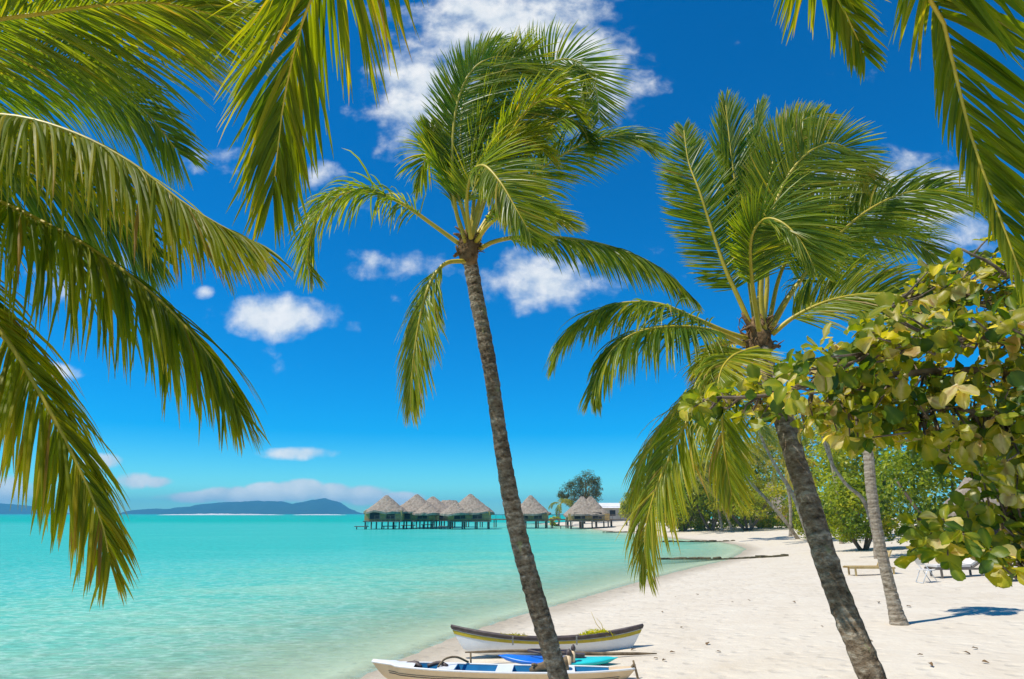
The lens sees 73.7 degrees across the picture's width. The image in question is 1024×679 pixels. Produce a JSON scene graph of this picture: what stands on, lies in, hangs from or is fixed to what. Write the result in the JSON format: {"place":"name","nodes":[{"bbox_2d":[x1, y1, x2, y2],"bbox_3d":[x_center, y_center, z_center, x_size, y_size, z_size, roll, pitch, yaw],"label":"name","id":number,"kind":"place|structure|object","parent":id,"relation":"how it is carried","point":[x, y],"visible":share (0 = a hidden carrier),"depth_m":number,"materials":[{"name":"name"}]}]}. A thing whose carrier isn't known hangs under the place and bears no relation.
{"place":"outdoors","nodes":[
{"label":"outdoors","id":0,"kind":"place"},
{"bbox_2d":[0,503,69,513],"bbox_3d":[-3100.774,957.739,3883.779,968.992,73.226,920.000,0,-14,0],"label":"island hill","id":1,"kind":"structure","parent":0,"point":[13,509],"depth_m":3749.84,"materials":[{"name":"blue"}]},
{"bbox_2d":[164,514,275,514],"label":"sandbar","id":2,"kind":"structure","parent":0,"point":[219,514],"depth_m":1439.23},
{"bbox_2d":[120,498,362,513],"bbox_3d":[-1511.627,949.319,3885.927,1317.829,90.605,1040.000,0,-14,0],"label":"island","id":3,"kind":"structure","parent":0,"point":[322,506],"depth_m":3579.89,"materials":[{"name":"blue"}]},
{"bbox_2d":[300,514,338,514],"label":"sandbar spit","id":4,"kind":"structure","parent":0,"point":[319,514],"depth_m":1444.11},
{"bbox_2d":[0,514,912,678],"bbox_3d":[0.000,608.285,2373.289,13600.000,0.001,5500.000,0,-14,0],"label":"sea","id":5,"kind":"structure","parent":0,"point":[212,595],"depth_m":30.23,"materials":[{"name":"liquid"}]},
{"bbox_2d":[354,495,407,528],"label":"water hut","id":6,"kind":"object","parent":5,"relation":"in","point":[387,508],"visible":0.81,"depth_m":134.55,"materials":[{"name":"beige wicker"}]},
{"bbox_2d":[369,512,379,518],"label":"window","id":7,"kind":"structure","parent":6,"relation":"in","point":[374,514],"depth_m":134.50,"materials":[{"name":"glass"}]},
{"bbox_2d":[386,514,394,518],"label":"window","id":8,"kind":"structure","parent":6,"relation":"in","point":[387,515],"depth_m":134.47,"materials":[{"name":"glass"}]},
{"bbox_2d":[382,494,440,528],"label":"water hut","id":9,"kind":"object","parent":5,"relation":"in","point":[419,508],"visible":0.73,"depth_m":137.84,"materials":[{"name":"beige wicker"}]},
{"bbox_2d":[417,515,426,518],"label":"window","id":10,"kind":"structure","parent":9,"relation":"in","point":[418,516],"depth_m":137.76,"materials":[{"name":"glass"}]},
{"bbox_2d":[401,496,451,527],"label":"water hut","id":11,"kind":"object","parent":5,"relation":"in","point":[437,503],"visible":0.38,"depth_m":149.22,"materials":[{"name":"beige wicker"}]},
{"bbox_2d":[421,500,465,526],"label":"water hut","id":12,"kind":"object","parent":5,"relation":"in","point":[448,503],"visible":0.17,"depth_m":157.69,"materials":[{"name":"beige wicker"}]},
{"bbox_2d":[438,494,494,528],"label":"water hut","id":13,"kind":"object","parent":5,"relation":"in","point":[470,508],"visible":0.94,"depth_m":135.03,"materials":[{"name":"beige wicker"}]},
{"bbox_2d":[454,515,464,518],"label":"window","id":14,"kind":"structure","parent":13,"relation":"in","point":[458,516],"depth_m":134.99,"materials":[{"name":"glass"}]},
{"bbox_2d":[473,514,481,518],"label":"window","id":15,"kind":"structure","parent":13,"relation":"in","point":[479,516],"depth_m":135.03,"materials":[{"name":"glass"}]},
{"bbox_2d":[466,515,643,527],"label":"jetty","id":16,"kind":"object","parent":5,"relation":"in","point":[551,522],"visible":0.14,"depth_m":148.76,"materials":[{"name":"brown wood"}]},
{"bbox_2d":[0,0,1023,513],"label":"sky","id":17,"kind":"structure","parent":0,"point":[321,365],"materials":[{"name":"blue"}]},
{"bbox_2d":[560,496,610,528],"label":"water hut","id":18,"kind":"object","parent":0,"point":[582,509],"visible":0.92,"depth_m":140.51,"materials":[{"name":"beige wicker"}]},
{"bbox_2d":[574,512,584,518],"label":"window","id":19,"kind":"structure","parent":18,"relation":"in","point":[575,517],"depth_m":139.76,"materials":[{"name":"black glass"}]},
{"bbox_2d":[592,512,601,518],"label":"window","id":20,"kind":"structure","parent":18,"relation":"in","point":[594,517],"depth_m":139.82,"materials":[{"name":"black glass"}]},
{"bbox_2d":[199,518,1023,678],"bbox_3d":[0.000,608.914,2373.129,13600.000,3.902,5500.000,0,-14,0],"label":"beach","id":21,"kind":"structure","parent":0,"point":[769,629],"depth_m":17.41,"materials":[{"name":"beige sand"}]},
{"bbox_2d":[0,0,296,611],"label":"coconut palm","id":22,"kind":"object","parent":21,"relation":"on","point":[90,175],"visible":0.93,"depth_m":3.93,"materials":[{"name":"green plant"}]},
{"bbox_2d":[284,17,703,678],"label":"coconut palm","id":23,"kind":"object","parent":21,"relation":"on","point":[468,159],"visible":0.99,"depth_m":9.00,"materials":[{"name":"green plant"}]},
{"bbox_2d":[372,653,634,678],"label":"outrigger canoe","id":24,"kind":"object","parent":21,"relation":"on","point":[394,669],"visible":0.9,"depth_m":11.64,"materials":[{"name":"beige paint"}]},
{"bbox_2d":[529,656,568,671],"bbox_3d":[0.633,5.578,11.683,0.683,0.291,0.254,0,-14,0],"label":"driftwood log","id":25,"kind":"object","parent":24,"relation":"in","point":[538,667],"visible":0.48,"depth_m":11.58,"materials":[{"name":"beige wood"}]},
{"bbox_2d":[506,495,550,528],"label":"water hut","id":26,"kind":"object","parent":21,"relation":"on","point":[533,508],"visible":0.72,"depth_m":142.45,"materials":[{"name":"beige wicker"}]},
{"bbox_2d":[450,624,643,654],"bbox_3d":[0.753,6.296,14.318,4.108,0.610,1.022,0,-22,-1],"label":"wooden boat","id":27,"kind":"object","parent":21,"relation":"on","point":[469,639],"visible":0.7,"depth_m":14.13,"materials":[{"name":"white paint"}]},
{"bbox_2d":[506,631,526,635],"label":"palm trimmings","id":28,"kind":"object","parent":27,"relation":"in","point":[523,634],"visible":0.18,"depth_m":14.24,"materials":[{"name":"green plant"}]},
{"bbox_2d":[576,612,615,639],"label":"palm trimmings","id":29,"kind":"object","parent":27,"relation":"in","point":[595,632],"visible":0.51,"depth_m":14.36,"materials":[{"name":"green plant"}]},
{"bbox_2d":[549,516,559,525],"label":"hedge bush","id":30,"kind":"object","parent":21,"relation":"on","point":[554,523],"visible":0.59,"depth_m":169.16,"materials":[{"name":"green plant"}]},
{"bbox_2d":[498,648,617,665],"bbox_3d":[0.859,6.040,12.960,2.275,0.287,0.660,-1,-14,6],"label":"kayak","id":31,"kind":"object","parent":21,"relation":"on","point":[581,659],"visible":0.58,"depth_m":12.84,"materials":[{"name":"blue plastic"}]},
{"bbox_2d":[465,649,656,655],"bbox_3d":[0.952,6.196,13.511,3.788,0.098,0.075,-1,-14,3],"label":"float pole","id":32,"kind":"object","parent":21,"relation":"on","point":[586,653],"visible":0.78,"depth_m":13.46,"materials":[{"name":"wood"}]},
{"bbox_2d":[548,498,574,525],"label":"grove palm","id":33,"kind":"object","parent":21,"relation":"on","point":[568,501],"visible":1,"depth_m":170.39,"materials":[{"name":"green plant"}]},
{"bbox_2d":[566,644,575,664],"bbox_3d":[1.095,5.955,12.683,0.194,0.535,0.113,5,-15,-17],"label":"mooring post","id":34,"kind":"object","parent":21,"relation":"on","point":[570,654],"visible":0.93,"depth_m":12.68,"materials":[{"name":"beige paint"}]},
{"bbox_2d":[557,469,603,523],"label":"casuarina tree","id":35,"kind":"object","parent":21,"relation":"on","point":[589,483],"visible":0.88,"depth_m":181.03,"materials":[{"name":"green plant"}]},
{"bbox_2d":[208,0,1023,303],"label":"coconut palm","id":36,"kind":"object","parent":21,"relation":"on","point":[984,167],"visible":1,"depth_m":3.99,"materials":[{"name":"green plant"}]},
{"bbox_2d":[603,531,644,532],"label":"stone groyne","id":37,"kind":"object","parent":21,"relation":"on","point":[616,532],"visible":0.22,"depth_m":112.28,"materials":[{"name":"grey stone"}]},
{"bbox_2d":[618,492,640,520],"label":"grove tree","id":38,"kind":"object","parent":21,"relation":"on","point":[622,507],"visible":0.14,"depth_m":173.50,"materials":[{"name":"green plant"}]},
{"bbox_2d":[631,660,638,678],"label":"crossed sticks","id":39,"kind":"object","parent":21,"relation":"on","point":[634,666],"visible":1,"depth_m":11.60,"materials":[{"name":"beige wood"}]},
{"bbox_2d":[652,467,717,531],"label":"grove tree","id":40,"kind":"object","parent":21,"relation":"on","point":[682,527],"visible":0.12,"depth_m":103.73,"materials":[{"name":"green plant"}]},
{"bbox_2d":[660,540,734,542],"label":"stone groyne","id":41,"kind":"object","parent":21,"relation":"on","point":[706,541],"visible":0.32,"depth_m":74.64,"materials":[{"name":"grey stone"}]},
{"bbox_2d":[672,446,733,531],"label":"grove palm","id":42,"kind":"object","parent":21,"relation":"on","point":[708,489],"visible":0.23,"depth_m":92.47,"materials":[{"name":"green plant"}]},
{"bbox_2d":[682,452,729,531],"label":"grove palm","id":43,"kind":"object","parent":21,"relation":"on","point":[719,513],"visible":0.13,"depth_m":94.89,"materials":[{"name":"green plant"}]},
{"bbox_2d":[671,445,746,530],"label":"grove tree","id":44,"kind":"object","parent":21,"relation":"on","point":[700,499],"visible":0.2,"depth_m":100.27,"materials":[{"name":"green plant"}]},
{"bbox_2d":[691,505,739,529],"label":"hedge bush","id":45,"kind":"object","parent":21,"relation":"on","point":[717,525],"visible":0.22,"depth_m":103.55,"materials":[{"name":"green plant"}]},
{"bbox_2d":[658,554,788,564],"bbox_3d":[14.316,15.042,46.351,9.046,0.935,0.912,1,-14,-3],"label":"stone groyne","id":46,"kind":"object","parent":21,"relation":"on","point":[690,559],"visible":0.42,"depth_m":46.05,"materials":[{"name":"grey stone"}]},
{"bbox_2d":[715,437,773,529],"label":"grove palm","id":47,"kind":"object","parent":21,"relation":"on","point":[759,462],"visible":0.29,"depth_m":96.45,"materials":[{"name":"green plant"}]},
{"bbox_2d":[708,432,783,522],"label":"grove tree","id":48,"kind":"object","parent":21,"relation":"on","point":[763,474],"visible":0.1,"depth_m":118.31,"materials":[{"name":"green plant"}]},
{"bbox_2d":[693,415,799,538],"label":"grove palm","id":49,"kind":"object","parent":21,"relation":"on","point":[784,520],"visible":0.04,"depth_m":72.22,"materials":[{"name":"grey plant"}]},
{"bbox_2d":[701,478,792,530],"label":"round shrub","id":50,"kind":"object","parent":21,"relation":"on","point":[761,504],"visible":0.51,"depth_m":93.39,"materials":[{"name":"green plant"}]},
{"bbox_2d":[738,508,781,527],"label":"hedge bush","id":51,"kind":"object","parent":21,"relation":"on","point":[765,521],"visible":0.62,"depth_m":100.72,"materials":[{"name":"green plant"}]},
{"bbox_2d":[728,402,807,542],"bbox_3d":[24.074,12.380,64.649,7.178,13.546,7.848,-6,-16,23],"label":"grove palm","id":52,"kind":"object","parent":21,"relation":"on","point":[771,436],"visible":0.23,"depth_m":64.29,"materials":[{"name":"grey plant"}]},
{"bbox_2d":[753,483,792,525],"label":"beach hut","id":53,"kind":"object","parent":21,"relation":"on","point":[776,502],"visible":0.16,"depth_m":108.60,"materials":[{"name":"grey"}]},
{"bbox_2d":[543,88,1003,678],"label":"coconut palm","id":54,"kind":"object","parent":21,"relation":"on","point":[819,236],"visible":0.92,"depth_m":7.95,"materials":[{"name":"green plant"}]},
{"bbox_2d":[759,493,799,527],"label":"hedge bush","id":55,"kind":"object","parent":21,"relation":"on","point":[784,512],"visible":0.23,"depth_m":98.03,"materials":[{"name":"green plant"}]},
{"bbox_2d":[743,423,817,500],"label":"grove tree","id":56,"kind":"object","parent":21,"relation":"on","point":[774,454],"visible":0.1,"depth_m":118.52,"materials":[{"name":"green plant"}]},
{"bbox_2d":[763,446,820,535],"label":"grove palm","id":57,"kind":"object","parent":21,"relation":"on","point":[783,463],"visible":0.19,"depth_m":78.89,"materials":[{"name":"green plant"}]},
{"bbox_2d":[780,491,822,523],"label":"hedge bush","id":58,"kind":"object","parent":21,"relation":"on","point":[793,508],"visible":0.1,"depth_m":93.65,"materials":[{"name":"green plant"}]},
{"bbox_2d":[792,500,835,538],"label":"leafy bush","id":59,"kind":"object","parent":21,"relation":"on","point":[800,529],"visible":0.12,"depth_m":69.13,"materials":[{"name":"green plant"}]},
{"bbox_2d":[794,414,844,543],"bbox_3d":[28.913,11.836,61.104,7.273,12.579,7.116,0,-14,0],"label":"grove palm","id":60,"kind":"object","parent":21,"relation":"on","point":[828,446],"visible":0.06,"depth_m":61.18,"materials":[{"name":"green plant"}]},
{"bbox_2d":[779,418,862,499],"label":"grove tree","id":61,"kind":"object","parent":21,"relation":"on","point":[812,451],"visible":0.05,"depth_m":119.59,"materials":[{"name":"green plant"}]},
{"bbox_2d":[793,404,876,558],"bbox_3d":[18.403,8.062,39.587,3.637,9.054,3.346,7,-16,-26],"label":"bent palm","id":62,"kind":"object","parent":21,"relation":"on","point":[857,493],"visible":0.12,"depth_m":39.29,"materials":[{"name":"grey plant"}]},
{"bbox_2d":[677,234,1023,587],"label":"sea grape tree","id":63,"kind":"object","parent":21,"relation":"on","point":[877,351],"visible":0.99,"depth_m":4.61,"materials":[{"name":"green plant"}]},
{"bbox_2d":[816,470,906,550],"bbox_3d":[24.708,12.197,48.640,6.396,5.751,5.534,9,-17,-32],"label":"beach tree","id":64,"kind":"object","parent":21,"relation":"on","point":[846,519],"visible":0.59,"depth_m":47.61,"materials":[{"name":"green plant"}]},
{"bbox_2d":[788,363,946,536],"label":"grove tree","id":65,"kind":"object","parent":21,"relation":"on","point":[841,459],"visible":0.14,"depth_m":67.32,"materials":[{"name":"green plant"}]},
{"bbox_2d":[843,550,895,575],"bbox_3d":[14.734,9.217,28.244,1.852,1.020,0.660,0,-14,0],"label":"sun lounger","id":66,"kind":"object","parent":21,"relation":"on","point":[854,567],"visible":0.65,"depth_m":27.92,"materials":[{"name":"brown wood"}]},
{"bbox_2d":[863,413,909,625],"bbox_3d":[8.679,3.551,16.258,1.570,6.184,1.656,-13,-20,42],"label":"coconut palm","id":67,"kind":"object","parent":21,"relation":"on","point":[896,615],"visible":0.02,"depth_m":15.59,"materials":[{"name":"grey plant"}]},
{"bbox_2d":[855,412,995,542],"bbox_3d":[26.246,8.458,41.450,10.581,9.001,7.784,0,-14,0],"label":"shade tree","id":68,"kind":"object","parent":21,"relation":"on","point":[905,464],"visible":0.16,"depth_m":40.92,"materials":[{"name":"green plant"}]},
{"bbox_2d":[915,558,937,582],"bbox_3d":[14.539,8.102,24.019,0.564,0.873,0.468,0,-14,0],"label":"folding chair","id":69,"kind":"object","parent":21,"relation":"on","point":[918,561],"visible":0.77,"depth_m":23.95,"materials":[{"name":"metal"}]},
{"bbox_2d":[924,558,983,577],"bbox_3d":[16.560,8.410,25.447,2.100,0.840,0.660,1,-14,-4],"label":"sun lounger","id":70,"kind":"object","parent":21,"relation":"on","point":[969,564],"visible":0.55,"depth_m":25.22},
{"bbox_2d":[943,473,1023,559],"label":"beach hut","id":71,"kind":"object","parent":21,"relation":"on","point":[965,480],"visible":0.14,"depth_m":32.74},
{"bbox_2d":[950,395,1023,482],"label":"shade tree","id":72,"kind":"object","parent":21,"relation":"on","point":[985,459],"visible":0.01,"depth_m":35.62,"materials":[{"name":"green plant"}]},
{"bbox_2d":[599,503,629,520],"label":"white roofed building","id":73,"kind":"structure","parent":0,"point":[611,509],"depth_m":191.05,"materials":[{"name":"paint"}]},
{"bbox_2d":[610,510,615,515],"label":"window","id":74,"kind":"structure","parent":73,"relation":"in","point":[612,512],"depth_m":190.84,"materials":[{"name":"black glass"}]}
]}

